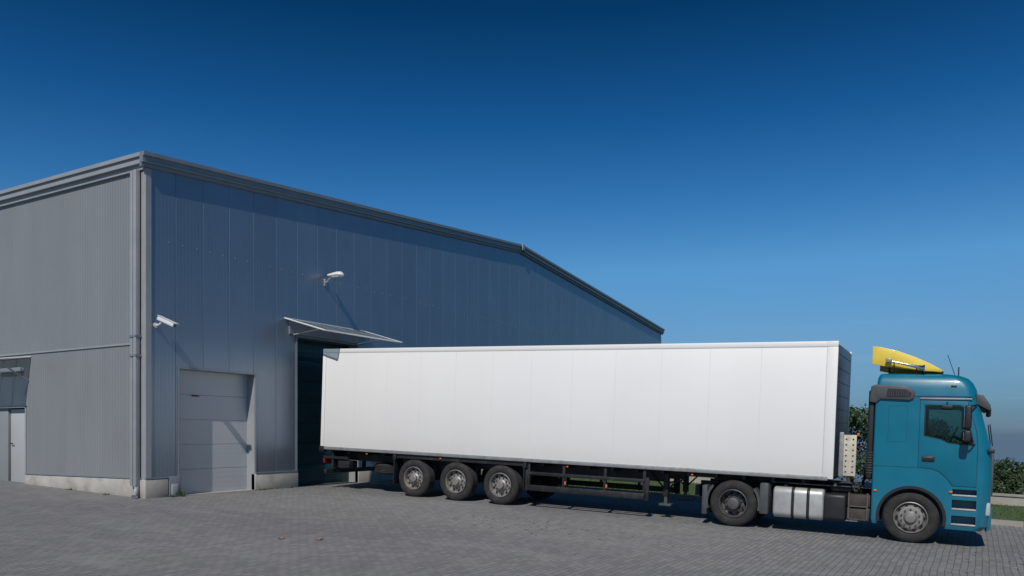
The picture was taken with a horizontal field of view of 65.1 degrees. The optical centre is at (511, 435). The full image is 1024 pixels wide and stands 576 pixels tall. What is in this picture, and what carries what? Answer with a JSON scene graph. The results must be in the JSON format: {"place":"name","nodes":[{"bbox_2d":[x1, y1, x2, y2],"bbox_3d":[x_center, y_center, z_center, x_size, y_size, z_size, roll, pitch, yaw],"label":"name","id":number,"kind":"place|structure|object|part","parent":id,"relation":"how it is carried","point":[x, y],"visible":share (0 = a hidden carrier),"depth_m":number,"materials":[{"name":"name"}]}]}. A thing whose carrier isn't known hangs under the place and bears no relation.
{"place":"outdoors","nodes":[
{"label":"outdoors","id":0,"kind":"place"},
{"bbox_2d":[0,467,1023,575],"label":"yard pavement","id":1,"kind":"structure","parent":0,"point":[359,529],"depth_m":14.22,"materials":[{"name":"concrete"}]},
{"bbox_2d":[319,341,994,542],"bbox_3d":[2.361,-0.164,19.835,16.391,3.935,3.220,3,1,28],"label":"truck","id":2,"kind":"object","parent":1,"relation":"on","point":[756,429],"visible":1,"depth_m":17.84,"materials":[{"name":"white paint"}]},
{"bbox_3d":[8.253,0.131,15.188,0.997,1.617,0.049,3,1,28],"label":"door","id":3,"kind":"part","parent":2,"relation":"part of","materials":[{"name":"teal paint"}]},
{"bbox_3d":[8.281,-0.210,15.197,0.848,0.760,0.036,3,1,28],"label":"window frame","id":4,"kind":"part","parent":2,"relation":"part of","materials":[{"name":"black plastic"}]},
{"bbox_2d":[0,0,1023,439],"label":"sky","id":5,"kind":"structure","parent":0,"point":[850,173],"materials":[{"name":"blue"}]},
{"bbox_2d":[66,487,1022,573],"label":"weeds","id":6,"kind":"object","parent":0,"point":[180,491],"visible":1,"depth_m":19.14,"materials":[{"name":"green plant"}]},
{"bbox_2d":[305,439,1023,481],"bbox_3d":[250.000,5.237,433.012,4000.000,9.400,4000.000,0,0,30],"label":"ground","id":7,"kind":"structure","parent":0,"point":[1011,449],"depth_m":514.44,"materials":[{"name":"green plant"}]},
{"bbox_2d":[0,151,664,498],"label":"warehouse","id":8,"kind":"structure","parent":7,"relation":"on","point":[104,265],"depth_m":21.05,"materials":[{"name":"paint"}]},
{"bbox_2d":[0,367,23,372],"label":"tube lamp","id":9,"kind":"object","parent":8,"relation":"attached to","point":[15,369],"visible":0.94,"depth_m":21.20,"materials":[{"name":"white metal"}]},
{"bbox_2d":[0,405,28,483],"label":"side door","id":10,"kind":"structure","parent":8,"relation":"in","point":[13,422],"depth_m":21.63,"materials":[{"name":"grey paint"}]},
{"bbox_2d":[153,315,177,327],"bbox_3d":[-8.091,-2.679,18.743,0.644,0.293,0.173,0,0,14],"label":"security camera","id":11,"kind":"object","parent":8,"relation":"attached to","point":[169,322],"visible":1,"depth_m":18.69,"materials":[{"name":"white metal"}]},
{"bbox_2d":[178,366,255,495],"bbox_3d":[-7.614,-0.085,20.492,0.420,3.190,2.460,0,0,30],"label":"roller door","id":12,"kind":"structure","parent":8,"relation":"in","point":[219,443],"depth_m":20.67,"materials":[{"name":"paint"}]},
{"bbox_2d":[296,335,358,486],"bbox_3d":[-5.642,-0.675,24.007,0.480,4.370,2.680,0,0,30],"label":"loading door","id":13,"kind":"structure","parent":8,"relation":"in","point":[308,349],"depth_m":23.77,"materials":[{"name":"paint"}]},
{"bbox_2d":[324,271,343,285],"bbox_3d":[-5.228,-4.626,23.607,0.694,0.393,0.235,0,0,30],"label":"wall lamp","id":14,"kind":"object","parent":8,"relation":"attached to","point":[338,274],"visible":1,"depth_m":23.53,"materials":[{"name":"paint"}]},
{"bbox_2d":[481,481,1023,526],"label":"kerb","id":15,"kind":"structure","parent":7,"relation":"on","point":[993,521],"depth_m":23.17,"materials":[{"name":"concrete"}]},
{"bbox_2d":[670,476,1023,505],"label":"wall","id":16,"kind":"structure","parent":7,"relation":"on","point":[1007,499],"depth_m":24.15,"materials":[{"name":"concrete"}]},
{"bbox_2d":[839,403,870,481],"bbox_3d":[13.484,0.472,32.414,2.993,3.563,2.830,0,0,-4],"label":"tree","id":17,"kind":"object","parent":7,"relation":"on","point":[857,420],"visible":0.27,"depth_m":32.09,"materials":[{"name":"green plant"}]},
{"bbox_2d":[928,417,956,441],"bbox_3d":[15.642,0.780,30.378,2.405,3.029,2.544,0,0,-8],"label":"tree","id":18,"kind":"object","parent":7,"relation":"on","point":[936,428],"visible":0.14,"depth_m":29.57,"materials":[{"name":"green plant"}]},
{"bbox_2d":[993,466,1023,494],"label":"bush","id":19,"kind":"object","parent":7,"relation":"on","point":[1007,480],"visible":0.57,"depth_m":28.01,"materials":[{"name":"green plant"}]},
{"bbox_2d":[994,457,1023,491],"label":"bush","id":20,"kind":"object","parent":7,"relation":"on","point":[1007,463],"visible":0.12,"depth_m":33.09,"materials":[{"name":"green plant"}]},
{"bbox_2d":[481,472,1023,521],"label":"lawn","id":21,"kind":"structure","parent":0,"point":[1003,515],"depth_m":23.59,"materials":[{"name":"green plant"}]}
]}

